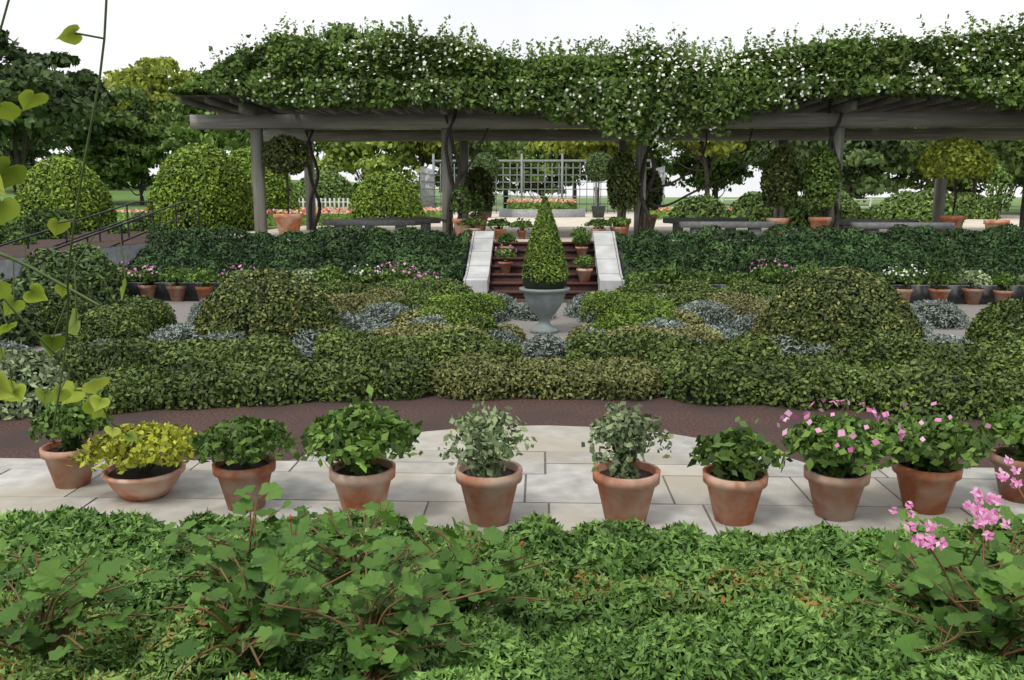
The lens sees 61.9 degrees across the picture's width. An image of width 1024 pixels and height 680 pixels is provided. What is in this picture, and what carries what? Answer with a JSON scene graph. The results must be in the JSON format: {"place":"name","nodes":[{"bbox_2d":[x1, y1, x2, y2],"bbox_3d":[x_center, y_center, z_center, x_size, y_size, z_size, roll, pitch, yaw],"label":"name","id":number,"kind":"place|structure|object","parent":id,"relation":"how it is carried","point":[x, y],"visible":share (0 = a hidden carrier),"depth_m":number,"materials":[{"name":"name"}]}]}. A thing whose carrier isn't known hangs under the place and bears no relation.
{"place":"outdoors","nodes":[
{"label":"outdoors","id":0,"kind":"place"},
{"bbox_2d":[0,0,137,441],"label":"vine","id":1,"kind":"object","parent":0,"point":[95,404],"depth_m":1.25,"materials":[{"name":"plant"}]},
{"bbox_2d":[0,180,1021,467],"bbox_3d":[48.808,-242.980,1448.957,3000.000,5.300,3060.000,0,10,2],"label":"ground","id":2,"kind":"structure","parent":0,"point":[678,418],"depth_m":8.64,"materials":[{"name":"soil"}]},
{"bbox_2d":[1,73,56,140],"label":"tree","id":3,"kind":"object","parent":2,"relation":"on","point":[22,74],"depth_m":77.51,"materials":[{"name":"green plant"}]},
{"bbox_2d":[0,127,64,192],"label":"tree","id":4,"kind":"object","parent":2,"relation":"on","point":[43,152],"depth_m":72.58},
{"bbox_2d":[0,346,72,420],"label":"shrub","id":5,"kind":"object","parent":2,"relation":"on","point":[49,370],"depth_m":8.57,"materials":[{"name":"plant"}]},
{"bbox_2d":[0,29,108,165],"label":"tree","id":6,"kind":"object","parent":2,"relation":"on","point":[66,102],"depth_m":44.51,"materials":[{"name":"plant"}]},
{"bbox_2d":[52,138,70,154],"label":"tree","id":7,"kind":"object","parent":2,"relation":"on","point":[59,150],"depth_m":124.29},
{"bbox_2d":[14,155,117,231],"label":"clipped dome shrub","id":8,"kind":"object","parent":2,"relation":"on","point":[36,177],"depth_m":26.29,"materials":[{"name":"plant"}]},
{"bbox_2d":[0,206,156,244],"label":"bed shrubs","id":9,"kind":"object","parent":2,"relation":"on","point":[29,215],"depth_m":21.57,"materials":[{"name":"plant"}]},
{"bbox_2d":[36,70,135,153],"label":"tree","id":10,"kind":"object","parent":2,"relation":"on","point":[79,130],"depth_m":57.82,"materials":[{"name":"plant"}]},
{"bbox_2d":[50,125,150,189],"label":"tree","id":11,"kind":"object","parent":2,"relation":"on","point":[98,161],"visible":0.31,"depth_m":59.06,"materials":[{"name":"green plant"}]},
{"bbox_2d":[77,85,190,204],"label":"tree","id":12,"kind":"object","parent":2,"relation":"on","point":[153,151],"depth_m":60.05,"materials":[{"name":"plant"}]},
{"bbox_2d":[0,227,276,259],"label":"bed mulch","id":13,"kind":"object","parent":2,"relation":"on","point":[107,240],"depth_m":19.94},
{"bbox_2d":[102,55,200,166],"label":"tree","id":14,"kind":"object","parent":2,"relation":"on","point":[148,75],"depth_m":66.88,"materials":[{"name":"plant"}]},
{"bbox_2d":[160,120,203,158],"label":"tree","id":15,"kind":"object","parent":2,"relation":"on","point":[169,141],"visible":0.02,"depth_m":55.31,"materials":[{"name":"green plant"}]},
{"bbox_2d":[145,142,254,230],"bbox_3d":[-9.923,-4.891,27.406,3.616,2.874,3.485,0,10,2],"label":"clipped dome shrub","id":16,"kind":"object","parent":2,"relation":"on","point":[222,166],"depth_m":26.35,"materials":[{"name":"plant"}]},
{"bbox_2d":[167,97,300,151],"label":"tree","id":17,"kind":"object","parent":2,"relation":"on","point":[229,140],"depth_m":49.06,"materials":[{"name":"plant"}]},
{"bbox_2d":[74,348,434,413],"bbox_3d":[-2.732,0.381,9.336,3.894,0.501,1.207,-2,10,-12],"label":"knot hedge","id":18,"kind":"object","parent":2,"relation":"on","point":[195,370],"depth_m":9.06,"materials":[{"name":"plant"}]},
{"bbox_2d":[229,146,300,223],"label":"clipped dome shrub","id":19,"kind":"object","parent":2,"relation":"on","point":[242,156],"depth_m":32.95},
{"bbox_2d":[277,129,338,168],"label":"tree","id":20,"kind":"object","parent":2,"relation":"on","point":[318,146],"depth_m":102.45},
{"bbox_2d":[318,21,391,154],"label":"tree","id":21,"kind":"object","parent":2,"relation":"on","point":[348,28],"depth_m":93.37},
{"bbox_2d":[314,129,426,189],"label":"tree","id":22,"kind":"object","parent":2,"relation":"on","point":[342,162],"depth_m":59.54,"materials":[{"name":"plant"}]},
{"bbox_2d":[347,170,424,224],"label":"clipped dome shrub","id":23,"kind":"object","parent":2,"relation":"on","point":[361,198],"depth_m":31.83,"materials":[{"name":"plant"}]},
{"bbox_2d":[367,129,458,185],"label":"tree","id":24,"kind":"object","parent":2,"relation":"on","point":[429,150],"depth_m":60.83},
{"bbox_2d":[116,201,730,225],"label":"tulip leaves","id":25,"kind":"object","parent":2,"relation":"on","point":[517,205],"visible":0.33,"depth_m":38.64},
{"bbox_2d":[115,198,731,214],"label":"tulip flowers","id":26,"kind":"object","parent":25,"relation":"on","point":[331,210],"visible":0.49,"depth_m":37.90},
{"bbox_2d":[119,244,795,278],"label":"potted plants","id":27,"kind":"object","parent":2,"relation":"on","point":[418,275],"visible":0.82,"depth_m":17.61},
{"bbox_2d":[419,141,527,194],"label":"tree","id":28,"kind":"object","parent":2,"relation":"on","point":[492,146],"depth_m":64.24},
{"bbox_2d":[0,503,1023,679],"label":"plants","id":29,"kind":"object","parent":2,"relation":"on","point":[757,601],"depth_m":2.52,"materials":[{"name":"plant"}]},
{"bbox_2d":[496,141,543,208],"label":"tree","id":30,"kind":"object","parent":2,"relation":"on","point":[505,198],"depth_m":70.93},
{"bbox_2d":[39,213,1023,527],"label":"flower pots","id":31,"kind":"object","parent":2,"relation":"on","point":[489,501],"visible":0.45,"depth_m":5.68,"materials":[{"name":"ceramic"}]},
{"bbox_2d":[47,447,1015,479],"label":"potting soil","id":32,"kind":"structure","parent":31,"relation":"on","point":[155,471],"depth_m":5.95,"materials":[{"name":"soil"}]},
{"bbox_2d":[24,399,113,451],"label":"pot plant","id":33,"kind":"object","parent":32,"relation":"on","point":[72,420],"visible":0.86,"depth_m":6.19,"materials":[{"name":"plant"}]},
{"bbox_2d":[66,419,198,473],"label":"pot plant","id":34,"kind":"object","parent":32,"relation":"on","point":[171,440],"visible":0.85,"depth_m":5.88,"materials":[{"name":"plant"}]},
{"bbox_2d":[186,415,298,464],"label":"pot plant","id":35,"kind":"object","parent":32,"relation":"on","point":[254,438],"visible":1,"depth_m":5.68,"materials":[{"name":"plant"}]},
{"bbox_2d":[290,384,423,475],"bbox_3d":[-1.024,0.619,5.664,0.889,0.618,0.859,0,10,2],"label":"pot plant","id":36,"kind":"object","parent":32,"relation":"on","point":[366,431],"visible":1,"depth_m":5.49,"materials":[{"name":"plant"}]},
{"bbox_2d":[437,398,536,477],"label":"pot plant","id":37,"kind":"object","parent":32,"relation":"on","point":[491,431],"visible":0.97,"depth_m":5.49,"materials":[{"name":"plant"}]},
{"bbox_2d":[114,215,1023,290],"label":"potted plants","id":38,"kind":"object","parent":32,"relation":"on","point":[578,234],"depth_m":17.49,"materials":[{"name":"plant"}]},
{"bbox_2d":[150,270,1010,290],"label":"plant labels","id":39,"kind":"object","parent":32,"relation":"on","point":[431,274],"visible":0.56,"depth_m":17.50,"materials":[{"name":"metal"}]},
{"bbox_2d":[581,401,673,478],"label":"pot plant","id":40,"kind":"object","parent":32,"relation":"on","point":[610,432],"visible":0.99,"depth_m":5.47,"materials":[{"name":"plant"}]},
{"bbox_2d":[261,134,1015,217],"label":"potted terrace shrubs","id":41,"kind":"object","parent":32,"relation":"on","point":[624,156],"depth_m":21.47,"materials":[{"name":"plant"}]},
{"bbox_2d":[257,266,1023,288],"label":"potted plants","id":42,"kind":"object","parent":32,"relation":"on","point":[973,277],"depth_m":17.27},
{"bbox_2d":[286,175,1000,219],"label":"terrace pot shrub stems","id":43,"kind":"object","parent":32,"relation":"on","point":[955,190],"visible":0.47,"depth_m":21.83,"materials":[{"name":"brown plant"}]},
{"bbox_2d":[687,416,785,480],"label":"pot plant","id":44,"kind":"object","parent":32,"relation":"on","point":[733,453],"visible":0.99,"depth_m":5.47,"materials":[{"name":"plant"}]},
{"bbox_2d":[780,408,904,477],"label":"pot plant","id":45,"kind":"object","parent":32,"relation":"on","point":[808,442],"visible":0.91,"depth_m":5.50,"materials":[{"name":"plant"}]},
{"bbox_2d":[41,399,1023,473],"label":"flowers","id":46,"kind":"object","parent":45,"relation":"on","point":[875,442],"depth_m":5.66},
{"bbox_2d":[878,400,995,471],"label":"pot plant","id":47,"kind":"object","parent":32,"relation":"on","point":[953,440],"visible":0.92,"depth_m":5.62,"materials":[{"name":"plant"}]},
{"bbox_2d":[977,402,1023,460],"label":"pot plant","id":48,"kind":"object","parent":32,"relation":"on","point":[1009,423],"visible":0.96,"depth_m":5.96,"materials":[{"name":"plant"}]},
{"bbox_2d":[463,231,624,292],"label":"stair cheek walls","id":49,"kind":"structure","parent":2,"relation":"on","point":[608,272],"depth_m":19.11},
{"bbox_2d":[496,141,593,198],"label":"tree","id":50,"kind":"object","parent":2,"relation":"on","point":[536,171],"depth_m":65.12,"materials":[{"name":"plant"}]},
{"bbox_2d":[428,351,665,401],"bbox_3d":[0.380,0.372,9.562,2.693,0.432,1.090,0,10,2],"label":"knot hedge","id":51,"kind":"object","parent":2,"relation":"on","point":[583,364],"depth_m":9.25,"materials":[{"name":"plant"}]},
{"bbox_2d":[117,221,1023,284],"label":"hedge","id":52,"kind":"object","parent":2,"relation":"on","point":[756,250],"depth_m":19.02,"materials":[{"name":"plant"}]},
{"bbox_2d":[120,282,1023,301],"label":"terracotta pots","id":53,"kind":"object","parent":2,"relation":"on","point":[920,292],"depth_m":17.72,"materials":[{"name":"ceramic"}]},
{"bbox_2d":[525,141,659,205],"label":"tree","id":54,"kind":"object","parent":2,"relation":"on","point":[591,147],"depth_m":59.86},
{"bbox_2d":[294,169,1000,227],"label":"shrubs","id":55,"kind":"object","parent":2,"relation":"on","point":[751,200],"depth_m":36.92,"materials":[{"name":"plant"}]},
{"bbox_2d":[627,141,675,209],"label":"tree","id":56,"kind":"object","parent":2,"relation":"on","point":[658,152],"depth_m":65.50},
{"bbox_2d":[633,128,771,195],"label":"tree","id":57,"kind":"object","parent":2,"relation":"on","point":[722,148],"depth_m":56.34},
{"bbox_2d":[655,141,771,161],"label":"tree","id":58,"kind":"object","parent":2,"relation":"on","point":[766,144],"depth_m":100.45,"materials":[{"name":"green plant"}]},
{"bbox_2d":[660,128,769,198],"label":"tree","id":59,"kind":"object","parent":2,"relation":"on","point":[731,159],"depth_m":65.92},
{"bbox_2d":[665,143,766,197],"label":"tree","id":60,"kind":"object","parent":2,"relation":"on","point":[697,178],"depth_m":69.99,"materials":[{"name":"plant"}]},
{"bbox_2d":[739,141,862,194],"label":"tree","id":61,"kind":"object","parent":2,"relation":"on","point":[769,148],"depth_m":60.65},
{"bbox_2d":[658,347,1023,420],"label":"knot hedge","id":62,"kind":"object","parent":2,"relation":"on","point":[901,369],"depth_m":8.80,"materials":[{"name":"plant"}]},
{"bbox_2d":[788,128,902,171],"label":"tree","id":63,"kind":"object","parent":2,"relation":"on","point":[790,144],"depth_m":52.82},
{"bbox_2d":[792,140,921,198],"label":"tree","id":64,"kind":"object","parent":2,"relation":"on","point":[876,159],"depth_m":48.69,"materials":[{"name":"plant"}]},
{"bbox_2d":[843,170,889,202],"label":"tree","id":65,"kind":"object","parent":2,"relation":"on","point":[846,191],"depth_m":72.30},
{"bbox_2d":[885,140,1023,193],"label":"tree","id":66,"kind":"object","parent":2,"relation":"on","point":[914,183],"depth_m":51.38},
{"bbox_2d":[900,140,1023,193],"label":"tree","id":67,"kind":"object","parent":2,"relation":"on","point":[1007,155],"depth_m":42.59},
{"bbox_2d":[949,159,1023,209],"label":"tree","id":68,"kind":"object","parent":2,"relation":"on","point":[983,189],"depth_m":56.51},
{"bbox_2d":[982,140,1023,214],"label":"tree","id":69,"kind":"object","parent":2,"relation":"on","point":[1008,184],"depth_m":50.00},
{"bbox_2d":[0,477,1023,679],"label":"leafy shrub","id":70,"kind":"object","parent":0,"point":[267,564],"depth_m":2.01,"materials":[{"name":"plant"}]},
{"bbox_2d":[889,455,1022,550],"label":"pink flowers","id":71,"kind":"object","parent":70,"relation":"attached to","point":[986,517],"visible":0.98,"depth_m":2.13,"materials":[{"name":"plant"}]},
{"bbox_2d":[0,425,1023,539],"bbox_3d":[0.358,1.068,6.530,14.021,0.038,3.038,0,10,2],"label":"flagstone path","id":72,"kind":"structure","parent":0,"point":[566,486],"depth_m":6.21,"materials":[{"name":"stone"}]},
{"bbox_2d":[0,0,1023,196],"label":"sky","id":73,"kind":"structure","parent":0,"point":[184,31],"materials":[{"name":"white"}]},
{"bbox_2d":[23,301,1003,361],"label":"gravel path","id":74,"kind":"structure","parent":0,"point":[565,324],"depth_m":14.94,"materials":[{"name":"gravel"}]},
{"bbox_2d":[24,290,88,334],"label":"knot hedge","id":75,"kind":"object","parent":74,"relation":"on","point":[48,309],"depth_m":13.70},
{"bbox_2d":[0,241,129,350],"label":"shrubs","id":76,"kind":"object","parent":74,"relation":"on","point":[47,258],"depth_m":15.22,"materials":[{"name":"plant"}]},
{"bbox_2d":[60,295,177,348],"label":"knot hedge","id":77,"kind":"object","parent":74,"relation":"on","point":[137,321],"depth_m":12.29,"materials":[{"name":"plant"}]},
{"bbox_2d":[5,332,302,383],"bbox_3d":[-4.255,0.216,10.186,3.451,0.549,1.815,0,10,2],"label":"knot hedge","id":78,"kind":"object","parent":74,"relation":"on","point":[81,351],"depth_m":10.00,"materials":[{"name":"plant"}]},
{"bbox_2d":[191,267,342,339],"bbox_3d":[-3.483,-0.424,12.122,2.193,1.211,2.046,0,10,2],"label":"shrub","id":79,"kind":"object","parent":74,"relation":"on","point":[308,295],"depth_m":11.53,"materials":[{"name":"plant"}]},
{"bbox_2d":[308,287,404,333],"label":"shrub","id":80,"kind":"object","parent":74,"relation":"on","point":[339,300],"depth_m":14.44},
{"bbox_2d":[313,277,473,296],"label":"knot hedge","id":81,"kind":"object","parent":74,"relation":"on","point":[344,286],"depth_m":16.28,"materials":[{"name":"plant"}]},
{"bbox_2d":[365,289,451,309],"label":"knot hedge","id":82,"kind":"object","parent":74,"relation":"on","point":[410,297],"depth_m":15.05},
{"bbox_2d":[313,324,523,363],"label":"knot hedge","id":83,"kind":"object","parent":74,"relation":"on","point":[377,341],"depth_m":10.69,"materials":[{"name":"plant"}]},
{"bbox_2d":[370,321,489,337],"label":"hedge","id":84,"kind":"object","parent":74,"relation":"on","point":[423,327],"depth_m":11.53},
{"bbox_2d":[416,291,507,333],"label":"shrub","id":85,"kind":"object","parent":74,"relation":"on","point":[462,310],"depth_m":13.69,"materials":[{"name":"plant"}]},
{"bbox_2d":[0,291,976,362],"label":"ground cover plants","id":86,"kind":"object","parent":74,"relation":"on","point":[368,326],"depth_m":12.59,"materials":[{"name":"plant"}]},
{"bbox_2d":[519,286,569,333],"bbox_3d":[0.521,-0.482,13.698,0.820,0.730,0.820,0,10,2],"label":"urn planter","id":87,"kind":"object","parent":74,"relation":"on","point":[544,306],"visible":0.84,"depth_m":13.47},
{"bbox_2d":[521,196,569,289],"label":"cone topiary","id":88,"kind":"object","parent":87,"relation":"on","point":[544,214],"depth_m":13.33,"materials":[{"name":"plant"}]},
{"bbox_2d":[358,298,733,343],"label":"plants","id":89,"kind":"object","parent":74,"relation":"on","point":[692,316],"visible":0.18,"depth_m":12.88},
{"bbox_2d":[579,289,677,333],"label":"shrub","id":90,"kind":"object","parent":74,"relation":"on","point":[632,303],"depth_m":13.36,"materials":[{"name":"plant"}]},
{"bbox_2d":[604,322,724,341],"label":"low hedge","id":91,"kind":"object","parent":74,"relation":"on","point":[689,331],"depth_m":11.35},
{"bbox_2d":[565,329,782,366],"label":"knot hedge","id":92,"kind":"object","parent":74,"relation":"on","point":[744,339],"depth_m":10.63,"materials":[{"name":"plant"}]},
{"bbox_2d":[637,288,737,307],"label":"knot hedge","id":93,"kind":"object","parent":74,"relation":"on","point":[681,296],"depth_m":14.90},
{"bbox_2d":[615,275,785,298],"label":"knot hedge","id":94,"kind":"object","parent":74,"relation":"on","point":[736,286],"depth_m":16.14,"materials":[{"name":"plant"}]},
{"bbox_2d":[688,289,782,336],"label":"shrub","id":95,"kind":"object","parent":74,"relation":"on","point":[756,305],"depth_m":13.97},
{"bbox_2d":[757,264,924,350],"bbox_3d":[4.462,-0.379,11.651,2.287,1.283,2.150,0,10,2],"label":"bush","id":96,"kind":"object","parent":74,"relation":"on","point":[894,308],"depth_m":11.08,"materials":[{"name":"plant"}]},
{"bbox_2d":[816,327,1023,378],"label":"knot hedge","id":97,"kind":"object","parent":74,"relation":"on","point":[964,356],"depth_m":9.78,"materials":[{"name":"plant"}]},
{"bbox_2d":[962,297,1023,342],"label":"dome shrub","id":98,"kind":"object","parent":74,"relation":"on","point":[992,313],"depth_m":11.30,"materials":[{"name":"plant"}]},
{"bbox_2d":[378,211,672,227],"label":"plaza gravel","id":99,"kind":"structure","parent":0,"point":[569,222],"depth_m":38.70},
{"bbox_2d":[499,208,584,217],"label":"planter wall","id":100,"kind":"structure","parent":99,"relation":"on","point":[533,213],"depth_m":44.53,"materials":[{"name":"stone"}]},
{"bbox_2d":[420,154,664,213],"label":"trellis","id":101,"kind":"object","parent":99,"relation":"on","point":[426,198],"visible":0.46,"depth_m":54.97,"materials":[{"name":"paint"}]},
{"bbox_2d":[480,206,605,217],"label":"dark topiary pots","id":102,"kind":"object","parent":99,"relation":"on","point":[598,211],"visible":0.58,"depth_m":43.66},
{"bbox_2d":[470,151,610,181],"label":"topiary ball shrubs","id":103,"kind":"object","parent":102,"relation":"on","point":[591,174],"depth_m":43.14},
{"bbox_2d":[488,242,597,293],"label":"stair treads","id":104,"kind":"object","parent":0,"point":[521,283],"visible":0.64,"depth_m":18.93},
{"bbox_2d":[490,244,596,298],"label":"stair risers","id":105,"kind":"object","parent":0,"point":[520,278],"visible":0.24,"depth_m":18.98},
{"bbox_2d":[551,149,587,198],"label":"tree","id":106,"kind":"object","parent":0,"point":[574,191],"depth_m":102.20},
{"bbox_2d":[148,224,1005,289],"bbox_3d":[2.830,-2.037,19.438,22.650,1.418,4.918,0,10,2],"label":"pot plant","id":107,"kind":"object","parent":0,"point":[349,271],"depth_m":17.46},
{"bbox_2d":[598,178,599,205],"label":"topiary stems","id":108,"kind":"object","parent":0,"point":[598,190],"visible":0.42,"depth_m":43.67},
{"bbox_2d":[230,212,1019,241],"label":"terrace gravel","id":109,"kind":"structure","parent":0,"point":[970,224],"depth_m":28.02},
{"bbox_2d":[294,198,883,208],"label":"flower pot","id":110,"kind":"object","parent":109,"relation":"on","point":[870,200],"visible":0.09,"depth_m":41.80,"materials":[{"name":"ceramic"}]},
{"bbox_2d":[250,127,1023,235],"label":"pergola timber posts","id":111,"kind":"object","parent":109,"relation":"on","point":[259,185],"visible":0.39,"depth_m":22.25,"materials":[{"name":"wood"}]},
{"bbox_2d":[189,112,1023,141],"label":"pergola timber beams","id":112,"kind":"structure","parent":111,"relation":"on","point":[873,126],"depth_m":21.90,"materials":[{"name":"wood"}]},
{"bbox_2d":[173,93,1023,129],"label":"pergola rafters","id":113,"kind":"object","parent":112,"relation":"on","point":[225,104],"visible":0.31,"depth_m":22.36,"materials":[{"name":"wood"}]},
{"bbox_2d":[168,11,1023,235],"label":"pergola vine","id":114,"kind":"object","parent":113,"relation":"on","point":[848,65],"depth_m":20.17,"materials":[{"name":"plant"}]},
{"bbox_2d":[323,218,954,236],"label":"stone benches","id":115,"kind":"object","parent":109,"relation":"on","point":[694,225],"visible":0.56,"depth_m":22.98,"materials":[{"name":"stone"}]},
{"bbox_2d":[916,136,996,181],"bbox_3d":[11.278,-4.608,21.716,1.748,1.164,1.948,0,10,2],"label":"topiary tree","id":116,"kind":"object","parent":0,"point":[943,149],"visible":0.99,"depth_m":21.19,"materials":[{"name":"plant"}]},
{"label":"ramp path","id":117,"kind":"structure","parent":0,"visible":0},
{"bbox_2d":[0,201,199,251],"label":"ramp handrail","id":118,"kind":"object","parent":117,"relation":"on","point":[149,215],"visible":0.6,"depth_m":19.93,"materials":[{"name":"metal"}]}
]}

